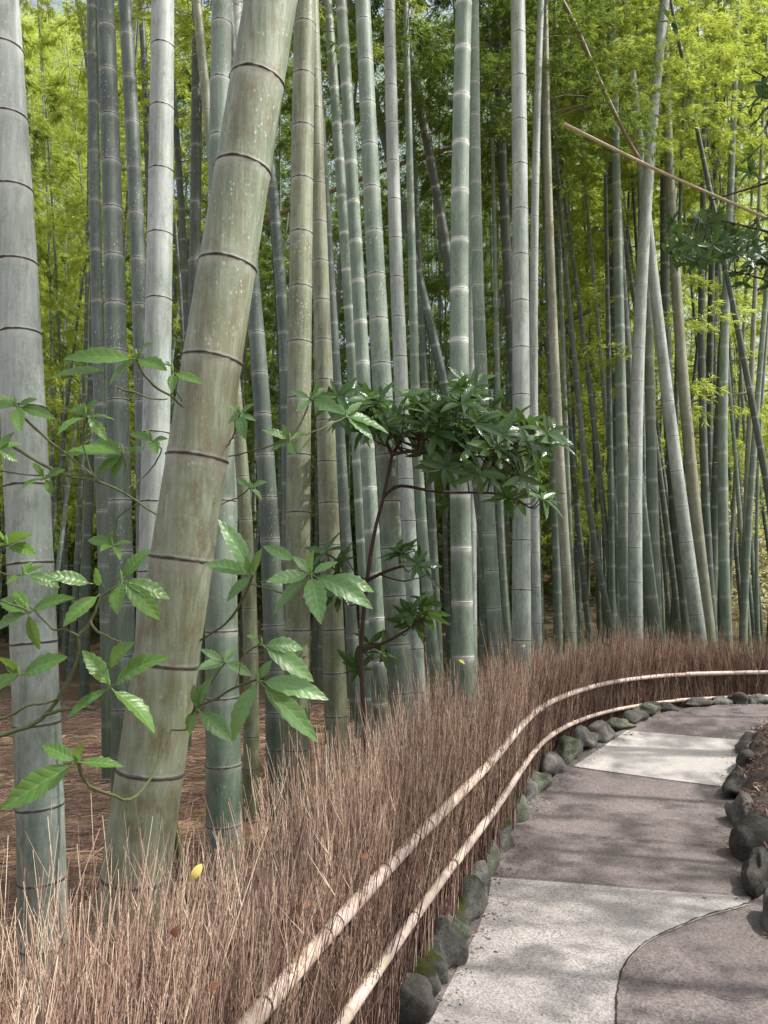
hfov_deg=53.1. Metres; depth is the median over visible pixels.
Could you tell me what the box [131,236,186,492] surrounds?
bamboo
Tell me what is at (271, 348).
bamboo
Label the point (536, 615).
bamboo
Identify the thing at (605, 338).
bamboo
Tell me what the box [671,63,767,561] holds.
bamboo
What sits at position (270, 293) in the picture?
bamboo
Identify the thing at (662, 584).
bamboo
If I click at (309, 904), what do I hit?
dead leaf
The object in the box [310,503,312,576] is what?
bamboo
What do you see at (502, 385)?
bamboo
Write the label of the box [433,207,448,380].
bamboo
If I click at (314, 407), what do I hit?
bamboo
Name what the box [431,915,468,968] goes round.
edging stone
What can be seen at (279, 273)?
bamboo
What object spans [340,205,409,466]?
bamboo
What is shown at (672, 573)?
bamboo
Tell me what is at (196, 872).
dead leaf
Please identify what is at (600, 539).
bamboo
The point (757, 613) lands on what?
bamboo
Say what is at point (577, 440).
bamboo
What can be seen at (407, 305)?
bamboo
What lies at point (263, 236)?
bamboo
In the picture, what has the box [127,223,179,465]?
bamboo
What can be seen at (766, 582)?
undergrowth
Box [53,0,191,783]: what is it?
bamboo
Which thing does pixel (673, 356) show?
bamboo
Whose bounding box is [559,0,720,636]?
bamboo
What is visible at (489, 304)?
bamboo
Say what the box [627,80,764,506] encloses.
bamboo
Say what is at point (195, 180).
bamboo
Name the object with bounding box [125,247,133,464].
bamboo
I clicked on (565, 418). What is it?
bamboo
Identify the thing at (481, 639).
bamboo
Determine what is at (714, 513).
bamboo
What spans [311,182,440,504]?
bamboo
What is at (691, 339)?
bamboo
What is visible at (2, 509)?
bamboo
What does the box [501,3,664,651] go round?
bamboo
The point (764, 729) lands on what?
bank litter
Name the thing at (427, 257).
bamboo
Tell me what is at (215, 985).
dead leaf
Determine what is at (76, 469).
bamboo
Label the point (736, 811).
edging stone
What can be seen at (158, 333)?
bamboo
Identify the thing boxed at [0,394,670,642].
undergrowth
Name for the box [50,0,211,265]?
bamboo
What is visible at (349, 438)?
bamboo
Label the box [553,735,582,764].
edging stone
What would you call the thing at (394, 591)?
bamboo
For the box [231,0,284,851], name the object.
bamboo
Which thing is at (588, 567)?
bamboo
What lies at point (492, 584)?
bamboo
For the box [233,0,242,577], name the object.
bamboo
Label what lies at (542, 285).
bamboo
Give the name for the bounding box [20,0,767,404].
sky
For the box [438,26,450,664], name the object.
bamboo
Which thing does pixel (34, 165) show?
bamboo
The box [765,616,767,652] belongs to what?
bamboo
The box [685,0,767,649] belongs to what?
bamboo
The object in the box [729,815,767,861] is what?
edging stone
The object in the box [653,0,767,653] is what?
bamboo
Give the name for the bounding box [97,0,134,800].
bamboo
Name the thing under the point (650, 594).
bamboo
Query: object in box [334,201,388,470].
bamboo
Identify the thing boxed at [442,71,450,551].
bamboo
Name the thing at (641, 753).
path slab
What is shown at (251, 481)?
bamboo
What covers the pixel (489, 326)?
bamboo
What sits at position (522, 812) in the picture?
edging stone
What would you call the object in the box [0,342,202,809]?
evergreen shrub
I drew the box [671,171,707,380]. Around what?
bamboo
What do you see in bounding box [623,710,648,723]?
edging stone
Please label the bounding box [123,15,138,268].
bamboo
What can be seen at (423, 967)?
edging stone
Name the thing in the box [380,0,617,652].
bamboo
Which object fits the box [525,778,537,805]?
edging stone
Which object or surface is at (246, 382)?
bamboo
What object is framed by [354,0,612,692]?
bamboo
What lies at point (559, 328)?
bamboo
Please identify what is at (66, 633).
bamboo
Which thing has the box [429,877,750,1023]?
path slab
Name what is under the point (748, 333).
bamboo
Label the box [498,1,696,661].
bamboo
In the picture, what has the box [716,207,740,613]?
bamboo
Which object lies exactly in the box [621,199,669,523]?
bamboo
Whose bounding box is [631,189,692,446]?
bamboo
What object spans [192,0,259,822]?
bamboo
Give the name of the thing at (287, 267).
bamboo
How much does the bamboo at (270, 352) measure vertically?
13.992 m
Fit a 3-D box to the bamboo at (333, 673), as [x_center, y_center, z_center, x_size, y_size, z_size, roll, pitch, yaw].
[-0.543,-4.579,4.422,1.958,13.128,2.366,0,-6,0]
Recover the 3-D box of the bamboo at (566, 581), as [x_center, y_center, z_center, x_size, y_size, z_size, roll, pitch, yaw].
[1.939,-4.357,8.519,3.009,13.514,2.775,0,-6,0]
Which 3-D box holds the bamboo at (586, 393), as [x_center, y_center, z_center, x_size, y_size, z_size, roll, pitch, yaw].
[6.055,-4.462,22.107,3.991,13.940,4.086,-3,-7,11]
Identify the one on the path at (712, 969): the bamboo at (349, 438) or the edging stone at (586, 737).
the edging stone at (586, 737)
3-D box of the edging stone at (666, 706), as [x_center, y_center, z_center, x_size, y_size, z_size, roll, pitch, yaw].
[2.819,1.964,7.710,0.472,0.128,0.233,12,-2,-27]
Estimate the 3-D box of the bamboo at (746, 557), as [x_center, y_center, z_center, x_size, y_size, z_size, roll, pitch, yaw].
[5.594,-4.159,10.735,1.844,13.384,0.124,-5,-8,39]
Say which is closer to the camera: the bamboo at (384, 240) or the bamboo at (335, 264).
the bamboo at (384, 240)
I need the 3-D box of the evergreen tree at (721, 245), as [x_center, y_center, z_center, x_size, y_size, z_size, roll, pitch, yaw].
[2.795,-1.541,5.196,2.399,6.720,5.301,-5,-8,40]
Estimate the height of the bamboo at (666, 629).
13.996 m
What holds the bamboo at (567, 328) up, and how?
on the ground
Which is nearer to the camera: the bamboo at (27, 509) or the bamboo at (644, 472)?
the bamboo at (27, 509)
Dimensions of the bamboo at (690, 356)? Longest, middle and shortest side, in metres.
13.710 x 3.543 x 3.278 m
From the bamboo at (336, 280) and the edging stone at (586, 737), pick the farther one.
the bamboo at (336, 280)
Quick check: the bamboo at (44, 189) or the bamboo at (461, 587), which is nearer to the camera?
the bamboo at (461, 587)
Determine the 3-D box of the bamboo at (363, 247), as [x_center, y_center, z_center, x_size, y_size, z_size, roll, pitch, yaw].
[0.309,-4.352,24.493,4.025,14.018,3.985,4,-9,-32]
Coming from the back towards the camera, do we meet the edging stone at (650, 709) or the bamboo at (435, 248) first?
the bamboo at (435, 248)
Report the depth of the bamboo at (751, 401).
9.87 m
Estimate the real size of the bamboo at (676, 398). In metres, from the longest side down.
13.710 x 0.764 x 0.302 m
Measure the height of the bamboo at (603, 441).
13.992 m
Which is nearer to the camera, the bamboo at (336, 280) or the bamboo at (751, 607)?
the bamboo at (751, 607)
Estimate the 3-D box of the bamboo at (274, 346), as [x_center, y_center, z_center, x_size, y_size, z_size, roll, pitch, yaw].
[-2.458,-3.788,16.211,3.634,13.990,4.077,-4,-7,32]
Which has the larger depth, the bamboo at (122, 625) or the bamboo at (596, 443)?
the bamboo at (596, 443)
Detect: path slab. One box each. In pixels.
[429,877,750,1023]
[573,731,738,785]
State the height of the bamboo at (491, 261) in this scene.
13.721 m
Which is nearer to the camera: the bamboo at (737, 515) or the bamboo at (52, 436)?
the bamboo at (52, 436)
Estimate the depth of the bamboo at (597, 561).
10.17 m
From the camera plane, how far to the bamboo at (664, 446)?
15.15 m
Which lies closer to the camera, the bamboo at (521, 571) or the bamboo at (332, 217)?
the bamboo at (521, 571)
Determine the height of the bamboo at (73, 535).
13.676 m
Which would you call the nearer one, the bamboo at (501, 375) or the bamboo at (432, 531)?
the bamboo at (432, 531)
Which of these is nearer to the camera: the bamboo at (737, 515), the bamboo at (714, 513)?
the bamboo at (714, 513)
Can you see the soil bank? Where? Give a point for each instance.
(759, 775)
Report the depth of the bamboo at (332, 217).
20.24 m
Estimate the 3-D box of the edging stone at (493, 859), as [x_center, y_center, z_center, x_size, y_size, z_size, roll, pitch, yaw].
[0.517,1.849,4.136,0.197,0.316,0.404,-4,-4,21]
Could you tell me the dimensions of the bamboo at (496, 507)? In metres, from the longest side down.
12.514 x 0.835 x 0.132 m
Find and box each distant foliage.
[0,0,150,590]
[58,1,599,573]
[528,8,767,465]
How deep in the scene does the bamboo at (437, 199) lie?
8.52 m
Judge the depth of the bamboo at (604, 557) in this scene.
17.50 m
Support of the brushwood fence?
on the ground
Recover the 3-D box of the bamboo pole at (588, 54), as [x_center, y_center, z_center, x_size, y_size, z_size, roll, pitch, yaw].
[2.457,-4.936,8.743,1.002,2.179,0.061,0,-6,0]
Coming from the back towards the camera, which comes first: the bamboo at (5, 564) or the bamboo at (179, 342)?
the bamboo at (5, 564)
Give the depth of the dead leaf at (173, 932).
1.33 m
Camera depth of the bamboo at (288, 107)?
13.46 m
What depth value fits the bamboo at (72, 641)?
11.88 m
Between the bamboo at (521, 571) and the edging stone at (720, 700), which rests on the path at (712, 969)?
the edging stone at (720, 700)
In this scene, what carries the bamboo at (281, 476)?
on the ground
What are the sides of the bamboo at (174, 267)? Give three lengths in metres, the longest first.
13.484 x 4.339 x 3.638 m
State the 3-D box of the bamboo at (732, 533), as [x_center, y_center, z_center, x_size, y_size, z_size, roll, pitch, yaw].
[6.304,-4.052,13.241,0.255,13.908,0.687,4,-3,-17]
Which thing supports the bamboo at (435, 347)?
on the ground
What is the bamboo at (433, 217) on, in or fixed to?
on the ground
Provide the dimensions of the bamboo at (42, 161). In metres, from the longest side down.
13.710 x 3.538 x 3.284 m
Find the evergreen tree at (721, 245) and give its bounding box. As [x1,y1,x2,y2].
[654,0,767,290]
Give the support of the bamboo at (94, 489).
on the ground
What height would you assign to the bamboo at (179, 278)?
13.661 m
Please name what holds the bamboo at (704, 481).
on the ground
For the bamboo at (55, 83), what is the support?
on the ground
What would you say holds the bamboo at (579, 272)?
on the ground
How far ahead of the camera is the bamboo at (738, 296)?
34.09 m
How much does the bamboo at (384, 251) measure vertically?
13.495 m
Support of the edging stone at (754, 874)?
on the ground
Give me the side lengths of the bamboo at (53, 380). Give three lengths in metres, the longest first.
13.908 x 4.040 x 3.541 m
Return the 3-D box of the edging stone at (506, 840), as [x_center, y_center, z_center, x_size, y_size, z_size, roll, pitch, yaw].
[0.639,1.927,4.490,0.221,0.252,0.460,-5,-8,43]
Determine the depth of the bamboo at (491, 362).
17.47 m
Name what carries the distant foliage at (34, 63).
on the ground
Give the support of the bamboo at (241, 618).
on the ground
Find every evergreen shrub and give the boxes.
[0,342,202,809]
[171,379,388,914]
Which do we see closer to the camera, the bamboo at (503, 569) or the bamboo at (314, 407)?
the bamboo at (503, 569)
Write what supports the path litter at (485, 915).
on the path at (712, 969)
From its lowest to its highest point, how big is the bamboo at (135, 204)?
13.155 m
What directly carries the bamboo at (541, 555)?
on the ground
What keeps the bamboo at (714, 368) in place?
on the ground
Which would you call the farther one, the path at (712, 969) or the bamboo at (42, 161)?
the bamboo at (42, 161)
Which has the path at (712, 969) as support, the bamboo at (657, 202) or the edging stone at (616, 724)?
the edging stone at (616, 724)
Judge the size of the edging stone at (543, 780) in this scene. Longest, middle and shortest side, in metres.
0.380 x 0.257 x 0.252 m
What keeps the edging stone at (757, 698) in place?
on the path at (712, 969)
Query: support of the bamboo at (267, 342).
on the ground
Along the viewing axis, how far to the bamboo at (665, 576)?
13.78 m
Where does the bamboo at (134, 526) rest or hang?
on the ground
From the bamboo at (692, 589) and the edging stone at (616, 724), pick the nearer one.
the edging stone at (616, 724)
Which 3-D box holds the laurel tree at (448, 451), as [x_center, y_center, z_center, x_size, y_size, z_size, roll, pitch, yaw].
[0.250,0.576,3.476,1.219,2.555,0.992,0,-6,0]
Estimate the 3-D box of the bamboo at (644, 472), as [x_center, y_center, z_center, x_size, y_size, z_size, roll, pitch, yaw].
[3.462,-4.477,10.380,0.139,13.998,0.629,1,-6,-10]
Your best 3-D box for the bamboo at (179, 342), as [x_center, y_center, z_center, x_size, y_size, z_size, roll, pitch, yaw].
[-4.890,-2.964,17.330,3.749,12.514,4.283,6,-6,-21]
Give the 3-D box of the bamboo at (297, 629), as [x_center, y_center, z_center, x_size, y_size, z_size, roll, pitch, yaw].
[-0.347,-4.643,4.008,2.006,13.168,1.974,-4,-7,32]
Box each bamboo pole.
[263,102,584,223]
[558,266,669,328]
[560,0,646,168]
[563,123,766,217]
[654,356,767,371]
[656,390,767,409]
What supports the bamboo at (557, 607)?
on the ground
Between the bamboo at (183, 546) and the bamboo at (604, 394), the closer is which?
the bamboo at (183, 546)
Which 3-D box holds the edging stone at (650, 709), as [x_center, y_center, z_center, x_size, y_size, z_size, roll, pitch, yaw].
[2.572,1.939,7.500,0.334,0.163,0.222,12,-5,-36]
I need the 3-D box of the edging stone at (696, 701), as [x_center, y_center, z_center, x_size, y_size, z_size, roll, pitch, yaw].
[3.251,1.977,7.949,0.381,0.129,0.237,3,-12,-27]
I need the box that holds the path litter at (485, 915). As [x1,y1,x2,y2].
[431,703,767,1023]
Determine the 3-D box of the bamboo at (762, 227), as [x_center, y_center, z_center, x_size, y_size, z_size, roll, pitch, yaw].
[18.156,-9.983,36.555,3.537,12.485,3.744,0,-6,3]
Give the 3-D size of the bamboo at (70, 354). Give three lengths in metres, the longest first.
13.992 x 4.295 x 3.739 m
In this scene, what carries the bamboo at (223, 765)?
on the ground
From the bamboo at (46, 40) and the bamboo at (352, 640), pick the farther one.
the bamboo at (46, 40)
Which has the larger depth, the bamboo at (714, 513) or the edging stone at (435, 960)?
the bamboo at (714, 513)
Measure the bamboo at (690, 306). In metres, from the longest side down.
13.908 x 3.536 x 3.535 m
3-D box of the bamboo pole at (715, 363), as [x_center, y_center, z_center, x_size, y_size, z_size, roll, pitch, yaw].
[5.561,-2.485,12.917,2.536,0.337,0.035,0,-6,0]
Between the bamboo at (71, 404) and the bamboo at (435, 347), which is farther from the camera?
the bamboo at (71, 404)
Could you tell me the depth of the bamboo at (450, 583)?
15.23 m
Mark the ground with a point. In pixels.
(72, 691)
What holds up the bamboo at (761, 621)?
on the ground
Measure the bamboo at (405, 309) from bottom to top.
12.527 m
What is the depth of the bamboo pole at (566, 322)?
11.54 m
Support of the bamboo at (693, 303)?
on the ground
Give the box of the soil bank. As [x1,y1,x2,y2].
[736,723,767,850]
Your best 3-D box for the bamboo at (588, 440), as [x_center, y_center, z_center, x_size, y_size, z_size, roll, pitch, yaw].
[4.399,-3.092,15.771,3.380,12.514,3.545,-4,-9,43]
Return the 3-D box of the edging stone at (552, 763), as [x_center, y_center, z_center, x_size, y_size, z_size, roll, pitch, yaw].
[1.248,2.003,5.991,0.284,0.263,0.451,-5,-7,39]
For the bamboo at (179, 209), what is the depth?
9.98 m
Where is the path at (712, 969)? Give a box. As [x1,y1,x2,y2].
[426,704,767,1023]
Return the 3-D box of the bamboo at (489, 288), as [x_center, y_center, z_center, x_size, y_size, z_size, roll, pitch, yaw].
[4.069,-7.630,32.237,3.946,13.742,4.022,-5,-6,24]
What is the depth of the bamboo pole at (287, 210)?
9.98 m
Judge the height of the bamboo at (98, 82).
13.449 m
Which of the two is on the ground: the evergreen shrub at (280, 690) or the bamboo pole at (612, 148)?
the evergreen shrub at (280, 690)
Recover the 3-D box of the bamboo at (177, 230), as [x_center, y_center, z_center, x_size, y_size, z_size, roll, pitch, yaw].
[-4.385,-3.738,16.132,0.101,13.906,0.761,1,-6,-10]
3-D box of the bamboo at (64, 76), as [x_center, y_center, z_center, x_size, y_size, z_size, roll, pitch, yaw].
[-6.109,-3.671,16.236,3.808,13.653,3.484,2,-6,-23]
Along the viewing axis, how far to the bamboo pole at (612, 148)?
6.31 m
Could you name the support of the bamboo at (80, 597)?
on the ground
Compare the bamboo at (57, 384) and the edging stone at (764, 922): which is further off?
the bamboo at (57, 384)
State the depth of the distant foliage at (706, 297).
34.75 m
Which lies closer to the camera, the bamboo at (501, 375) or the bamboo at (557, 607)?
the bamboo at (557, 607)
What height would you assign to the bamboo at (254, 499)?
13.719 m
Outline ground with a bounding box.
[0,407,767,1023]
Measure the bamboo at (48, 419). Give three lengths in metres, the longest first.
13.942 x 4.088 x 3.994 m
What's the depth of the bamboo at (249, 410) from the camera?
14.52 m
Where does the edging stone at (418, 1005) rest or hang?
on the ground
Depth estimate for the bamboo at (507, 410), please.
11.40 m
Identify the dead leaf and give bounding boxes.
[169,925,179,937]
[190,864,201,881]
[205,982,220,992]
[299,900,311,908]
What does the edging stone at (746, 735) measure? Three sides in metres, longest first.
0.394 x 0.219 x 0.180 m
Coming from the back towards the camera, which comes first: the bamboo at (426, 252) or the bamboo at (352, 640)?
the bamboo at (426, 252)
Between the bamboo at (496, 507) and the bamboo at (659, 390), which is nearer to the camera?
the bamboo at (496, 507)
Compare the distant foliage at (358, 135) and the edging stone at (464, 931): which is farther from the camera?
the distant foliage at (358, 135)
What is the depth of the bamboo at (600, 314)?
16.79 m
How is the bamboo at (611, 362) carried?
on the ground
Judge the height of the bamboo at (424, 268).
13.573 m
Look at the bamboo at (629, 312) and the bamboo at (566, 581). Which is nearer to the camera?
the bamboo at (566, 581)
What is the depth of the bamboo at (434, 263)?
29.53 m
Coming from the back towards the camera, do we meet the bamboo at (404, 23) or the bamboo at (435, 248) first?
the bamboo at (435, 248)
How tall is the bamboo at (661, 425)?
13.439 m
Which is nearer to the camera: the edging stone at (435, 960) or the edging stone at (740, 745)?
the edging stone at (435, 960)
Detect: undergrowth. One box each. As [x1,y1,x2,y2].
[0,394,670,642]
[587,389,767,631]
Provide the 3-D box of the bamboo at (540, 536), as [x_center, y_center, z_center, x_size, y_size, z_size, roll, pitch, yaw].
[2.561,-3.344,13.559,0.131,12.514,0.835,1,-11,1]
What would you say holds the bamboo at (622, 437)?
on the ground
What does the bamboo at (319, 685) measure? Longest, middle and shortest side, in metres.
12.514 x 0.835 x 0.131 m
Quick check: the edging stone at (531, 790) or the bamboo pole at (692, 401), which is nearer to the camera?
the edging stone at (531, 790)
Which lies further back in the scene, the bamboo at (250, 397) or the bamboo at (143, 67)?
the bamboo at (250, 397)
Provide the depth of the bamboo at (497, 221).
14.18 m
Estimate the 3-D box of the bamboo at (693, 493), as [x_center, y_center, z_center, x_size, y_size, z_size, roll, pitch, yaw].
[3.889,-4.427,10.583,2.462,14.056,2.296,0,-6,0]
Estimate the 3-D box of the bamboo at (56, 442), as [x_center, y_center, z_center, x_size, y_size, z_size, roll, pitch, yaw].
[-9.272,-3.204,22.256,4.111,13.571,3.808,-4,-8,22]
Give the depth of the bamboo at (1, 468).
12.02 m
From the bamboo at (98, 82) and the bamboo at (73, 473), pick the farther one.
the bamboo at (73, 473)
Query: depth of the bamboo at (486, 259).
19.59 m
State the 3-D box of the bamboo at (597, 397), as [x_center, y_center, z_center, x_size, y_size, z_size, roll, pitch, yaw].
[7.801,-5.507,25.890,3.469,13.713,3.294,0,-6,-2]
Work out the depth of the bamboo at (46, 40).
13.23 m
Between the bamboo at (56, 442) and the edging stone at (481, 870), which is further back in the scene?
the bamboo at (56, 442)
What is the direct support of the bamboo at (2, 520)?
on the ground
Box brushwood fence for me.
[0,610,767,1023]
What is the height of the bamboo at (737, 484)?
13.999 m
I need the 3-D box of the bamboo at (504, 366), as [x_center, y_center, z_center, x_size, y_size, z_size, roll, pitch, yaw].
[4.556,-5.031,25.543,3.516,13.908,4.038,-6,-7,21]
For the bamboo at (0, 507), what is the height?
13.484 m
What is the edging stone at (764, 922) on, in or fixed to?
on the ground
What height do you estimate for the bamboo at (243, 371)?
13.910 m
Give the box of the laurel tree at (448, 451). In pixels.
[304,366,574,766]
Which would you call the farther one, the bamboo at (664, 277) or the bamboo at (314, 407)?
the bamboo at (314, 407)
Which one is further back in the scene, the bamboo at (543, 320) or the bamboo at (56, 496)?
the bamboo at (543, 320)
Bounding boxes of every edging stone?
[395,971,436,1023]
[407,955,440,996]
[423,940,448,984]
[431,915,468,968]
[446,913,471,941]
[455,875,487,925]
[471,860,487,883]
[487,840,500,876]
[497,817,513,852]
[515,793,529,823]
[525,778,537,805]
[531,770,552,794]
[541,751,568,776]
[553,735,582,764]
[574,725,598,751]
[587,720,615,742]
[606,717,635,732]
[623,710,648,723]
[632,702,660,716]
[646,701,682,712]
[684,697,713,706]
[711,696,733,704]
[722,769,748,799]
[724,791,752,825]
[727,692,747,703]
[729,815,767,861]
[732,749,753,770]
[735,739,752,751]
[739,731,754,740]
[741,846,767,897]
[747,694,767,703]
[760,887,767,933]
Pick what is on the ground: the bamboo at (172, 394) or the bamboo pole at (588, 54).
the bamboo at (172, 394)
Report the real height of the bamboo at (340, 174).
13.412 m
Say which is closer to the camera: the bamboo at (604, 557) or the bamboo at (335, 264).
the bamboo at (604, 557)
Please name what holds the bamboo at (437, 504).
on the ground
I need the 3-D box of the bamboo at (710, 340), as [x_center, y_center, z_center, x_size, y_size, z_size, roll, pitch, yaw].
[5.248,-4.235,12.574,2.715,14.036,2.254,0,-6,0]
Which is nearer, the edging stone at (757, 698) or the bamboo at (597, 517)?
the edging stone at (757, 698)
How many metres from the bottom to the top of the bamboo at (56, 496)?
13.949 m
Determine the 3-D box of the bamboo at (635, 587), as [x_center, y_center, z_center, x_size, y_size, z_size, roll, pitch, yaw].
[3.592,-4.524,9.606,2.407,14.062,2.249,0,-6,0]
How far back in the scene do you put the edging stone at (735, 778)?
5.46 m
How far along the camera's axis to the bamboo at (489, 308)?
22.73 m
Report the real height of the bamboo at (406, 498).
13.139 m
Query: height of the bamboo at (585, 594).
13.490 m
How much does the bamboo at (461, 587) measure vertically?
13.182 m
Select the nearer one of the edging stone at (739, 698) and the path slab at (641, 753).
the path slab at (641, 753)
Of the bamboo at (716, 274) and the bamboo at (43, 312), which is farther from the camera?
the bamboo at (43, 312)
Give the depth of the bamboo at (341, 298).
36.17 m
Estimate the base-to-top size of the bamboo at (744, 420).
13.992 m
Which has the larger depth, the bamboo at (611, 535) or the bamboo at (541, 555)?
the bamboo at (541, 555)
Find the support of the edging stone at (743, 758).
on the ground
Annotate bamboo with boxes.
[0,0,67,1023]
[0,0,134,456]
[0,0,209,593]
[0,145,61,517]
[0,148,72,551]
[0,151,102,650]
[0,158,66,614]
[0,184,55,522]
[0,201,77,518]
[0,438,56,533]
[0,454,53,497]
[0,495,3,514]
[1,180,103,637]
[1,220,80,569]
[1,450,59,614]
[3,168,135,564]
[19,0,177,695]
[22,32,128,382]
[23,16,135,521]
[37,0,68,670]
[38,20,54,553]
[43,0,253,461]
[43,211,87,520]
[44,304,61,505]
[46,178,133,537]
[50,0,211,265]
[52,32,118,544]
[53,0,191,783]
[55,162,180,556]
[62,0,268,713]
[66,138,89,687]
[71,0,292,750]
[77,109,189,522]
[78,118,120,653]
[79,14,137,671]
[86,0,298,1012]
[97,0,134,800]
[98,52,99,110]
[115,0,383,621]
[118,0,145,577]
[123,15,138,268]
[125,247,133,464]
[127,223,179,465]
[130,60,277,662]
[131,199,189,534]
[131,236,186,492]
[135,0,174,643]
[170,126,190,420]
[172,58,185,335]
[172,159,342,571]
[173,144,286,651]
[173,160,277,463]
[173,183,201,683]
[174,0,351,464]
[188,0,454,760]
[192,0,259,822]
[204,0,243,905]
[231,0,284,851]
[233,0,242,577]
[238,138,354,532]
[240,0,390,675]
[240,28,347,575]
[241,333,246,402]
[244,118,377,496]
[245,179,311,500]
[246,198,289,518]
[246,217,312,468]
[246,230,277,408]
[248,216,288,401]
[253,413,256,598]
[271,192,314,482]
[274,149,281,519]
[275,204,347,482]
[276,202,347,398]
[277,112,281,545]
[283,0,315,841]
[289,0,507,648]
[290,0,510,715]
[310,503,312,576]
[311,173,419,516]
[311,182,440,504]
[311,219,347,491]
[311,226,369,408]
[312,0,349,805]
[312,274,318,643]
[316,75,357,692]
[319,0,548,614]
[319,3,362,798]
[320,5,532,695]
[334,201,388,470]
[336,0,433,764]
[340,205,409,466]
[342,0,607,696]
[342,194,434,497]
[345,44,504,490]
[345,182,438,454]
[348,153,359,503]
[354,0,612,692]
[355,0,414,748]
[360,184,434,375]
[368,204,442,465]
[376,173,449,513]
[378,0,603,670]
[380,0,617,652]
[383,0,425,737]
[385,0,652,665]
[389,145,450,552]
[397,2,577,495]
[405,170,450,562]
[406,148,504,527]
[409,186,449,522]
[418,201,444,356]
[419,0,628,652]
[425,0,717,661]
[429,121,549,499]
[433,0,699,665]
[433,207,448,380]
[435,198,542,601]
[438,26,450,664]
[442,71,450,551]
[448,0,680,654]
[449,0,475,719]
[449,16,483,626]
[452,0,502,622]
[469,0,504,683]
[477,29,527,691]
[478,586,483,670]
[482,0,632,633]
[482,152,573,531]
[483,209,546,400]
[484,5,494,394]
[485,160,487,317]
[485,170,505,391]
[487,214,545,400]
[489,115,531,382]
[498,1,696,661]
[500,0,700,649]
[501,0,748,426]
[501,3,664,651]
[503,54,509,666]
[510,92,673,652]
[511,0,531,685]
[511,0,709,656]
[528,0,767,507]
[528,157,663,588]
[528,208,543,616]
[528,242,544,655]
[532,0,683,653]
[532,20,539,481]
[536,19,618,648]
[538,94,633,511]
[538,194,598,410]
[538,250,543,437]
[538,273,546,360]
[541,117,658,657]
[547,159,663,501]
[549,173,606,600]
[550,0,711,655]
[551,149,594,660]
[552,0,707,657]
[553,0,577,652]
[558,0,688,633]
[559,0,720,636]
[561,184,574,586]
[567,0,618,581]
[569,0,767,655]
[569,97,733,480]
[570,1,759,653]
[570,191,663,485]
[576,131,674,429]
[577,175,673,459]
[582,1,682,652]
[587,123,606,461]
[589,123,603,633]
[592,0,726,509]
[605,135,698,465]
[618,0,743,655]
[620,168,670,634]
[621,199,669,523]
[623,0,767,514]
[626,0,767,500]
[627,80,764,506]
[627,207,629,472]
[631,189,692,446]
[635,0,767,650]
[635,10,647,649]
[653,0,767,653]
[654,186,665,644]
[657,0,767,454]
[657,0,767,653]
[658,0,767,654]
[658,83,767,546]
[659,63,691,440]
[663,416,666,477]
[665,549,668,637]
[670,66,719,626]
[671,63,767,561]
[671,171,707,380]
[673,1,688,647]
[677,0,767,613]
[681,179,758,349]
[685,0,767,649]
[685,96,767,593]
[686,4,767,501]
[689,268,694,367]
[695,0,752,652]
[711,73,716,414]
[712,0,767,651]
[714,5,755,652]
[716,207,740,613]
[717,176,720,651]
[729,10,764,599]
[731,349,763,636]
[733,289,740,576]
[738,193,767,375]
[738,256,767,649]
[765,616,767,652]
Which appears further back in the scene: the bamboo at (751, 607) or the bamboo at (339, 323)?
the bamboo at (339, 323)
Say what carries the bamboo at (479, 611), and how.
on the ground
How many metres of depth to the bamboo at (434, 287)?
10.44 m
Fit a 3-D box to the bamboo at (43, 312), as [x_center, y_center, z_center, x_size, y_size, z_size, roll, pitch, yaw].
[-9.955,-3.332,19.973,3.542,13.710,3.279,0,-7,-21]
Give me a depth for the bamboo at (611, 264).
12.29 m
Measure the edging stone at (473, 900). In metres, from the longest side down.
0.329 x 0.311 x 0.213 m
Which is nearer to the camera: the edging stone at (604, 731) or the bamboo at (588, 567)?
the edging stone at (604, 731)
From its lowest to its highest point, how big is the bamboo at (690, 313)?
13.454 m
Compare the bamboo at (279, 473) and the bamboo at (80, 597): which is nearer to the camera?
the bamboo at (279, 473)
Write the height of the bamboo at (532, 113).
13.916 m
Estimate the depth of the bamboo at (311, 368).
26.71 m
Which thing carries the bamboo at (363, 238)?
on the ground
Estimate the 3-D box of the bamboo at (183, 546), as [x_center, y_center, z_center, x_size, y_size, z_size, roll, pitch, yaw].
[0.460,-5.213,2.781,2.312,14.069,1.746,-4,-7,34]
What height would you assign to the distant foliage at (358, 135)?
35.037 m
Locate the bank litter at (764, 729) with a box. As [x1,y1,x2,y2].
[734,717,767,849]
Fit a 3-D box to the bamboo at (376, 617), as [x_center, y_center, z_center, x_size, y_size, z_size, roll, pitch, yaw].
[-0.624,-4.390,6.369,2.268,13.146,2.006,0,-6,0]
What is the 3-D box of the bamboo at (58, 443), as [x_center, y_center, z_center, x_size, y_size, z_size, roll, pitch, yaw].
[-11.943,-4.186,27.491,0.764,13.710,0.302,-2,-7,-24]

